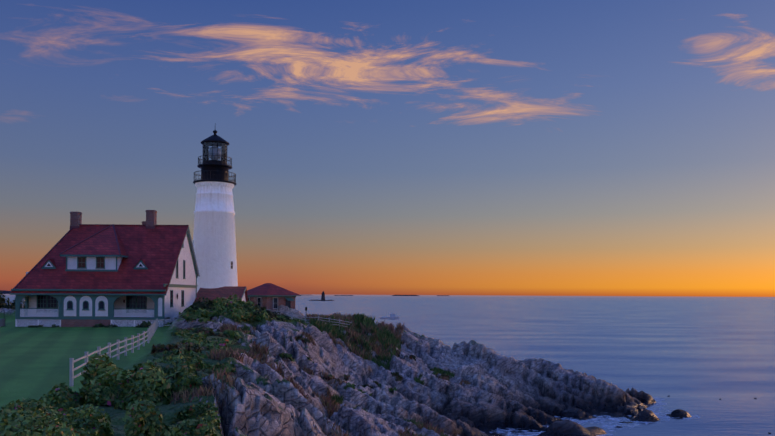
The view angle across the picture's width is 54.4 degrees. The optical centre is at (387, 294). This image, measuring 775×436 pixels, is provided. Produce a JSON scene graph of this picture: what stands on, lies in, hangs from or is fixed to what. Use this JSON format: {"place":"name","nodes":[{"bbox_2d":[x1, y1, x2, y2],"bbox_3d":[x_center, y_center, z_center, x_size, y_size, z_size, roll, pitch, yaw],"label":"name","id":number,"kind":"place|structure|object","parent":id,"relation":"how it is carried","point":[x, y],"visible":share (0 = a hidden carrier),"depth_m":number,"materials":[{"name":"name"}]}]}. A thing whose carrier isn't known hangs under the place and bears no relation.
{"place":"outdoors","nodes":[
{"label":"outdoors","id":0,"kind":"place"},
{"bbox_2d":[0,290,9,293],"bbox_3d":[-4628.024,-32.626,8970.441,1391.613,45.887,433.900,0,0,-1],"label":"island","id":1,"kind":"structure","parent":0,"point":[4,292],"depth_m":8826.66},
{"bbox_2d":[0,305,691,435],"bbox_3d":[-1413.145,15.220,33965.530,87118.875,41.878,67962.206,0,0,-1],"label":"terrain","id":2,"kind":"structure","parent":0,"point":[498,391],"depth_m":70.76,"materials":[{"name":"grey stone"}]},
{"bbox_2d":[0,310,4,326],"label":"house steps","id":3,"kind":"structure","parent":2,"relation":"on","point":[2,322],"depth_m":79.09,"materials":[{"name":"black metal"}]},
{"bbox_2d":[9,210,199,326],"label":"keepers house","id":4,"kind":"structure","parent":2,"relation":"on","point":[79,274],"depth_m":81.38,"materials":[{"name":"white paint"}]},
{"bbox_2d":[0,353,222,435],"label":"shrubs","id":5,"kind":"object","parent":2,"relation":"on","point":[145,387],"visible":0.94,"depth_m":19.57,"materials":[{"name":"green plant"}]},
{"bbox_2d":[69,312,183,385],"bbox_3d":[-17.968,2.312,56.311,5.417,3.011,57.491,0,0,-7],"label":"fence","id":6,"kind":"object","parent":2,"relation":"on","point":[151,329],"depth_m":41.17,"materials":[{"name":"white wood"}]},
{"bbox_2d":[192,130,237,291],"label":"lighthouse tower","id":7,"kind":"structure","parent":2,"relation":"on","point":[214,241],"depth_m":96.92,"materials":[{"name":"white painted masonry"},{"name":"black iron"},{"name":"glass"}]},
{"bbox_2d":[194,286,247,301],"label":"link building","id":8,"kind":"structure","parent":2,"relation":"on","point":[222,292],"depth_m":94.87,"materials":[{"name":"white"}]},
{"bbox_2d":[0,291,448,395],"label":"shrubs","id":9,"kind":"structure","parent":2,"relation":"on","point":[234,309],"depth_m":71.17,"materials":[{"name":"green plant"}]},
{"bbox_2d":[247,283,300,312],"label":"building","id":10,"kind":"structure","parent":2,"relation":"on","point":[271,296],"depth_m":104.66,"materials":[{"name":"brick"}]},
{"bbox_2d":[266,309,351,328],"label":"fence","id":11,"kind":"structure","parent":2,"relation":"on","point":[305,317],"depth_m":88.39,"materials":[{"name":"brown wood"}]},
{"bbox_2d":[167,312,470,435],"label":"grass tufts","id":12,"kind":"object","parent":2,"relation":"on","point":[386,336],"visible":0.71,"depth_m":84.78,"materials":[{"name":"green plant"}]},
{"bbox_2d":[0,0,774,296],"label":"sky","id":13,"kind":"structure","parent":0,"point":[375,147],"materials":[{"name":"blue"}]},
{"bbox_2d":[1,294,774,435],"bbox_3d":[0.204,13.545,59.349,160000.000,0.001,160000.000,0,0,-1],"label":"sea","id":14,"kind":"structure","parent":0,"point":[699,356],"depth_m":235.64,"materials":[{"name":"blue liquid"}]},
{"bbox_2d":[379,312,398,318],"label":"lobster boat","id":15,"kind":"object","parent":14,"relation":"on","point":[392,316],"visible":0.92,"depth_m":418.00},
{"bbox_2d":[483,397,699,435],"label":"surf foam","id":16,"kind":"object","parent":14,"relation":"on","point":[615,419],"visible":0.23,"depth_m":81.09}
]}

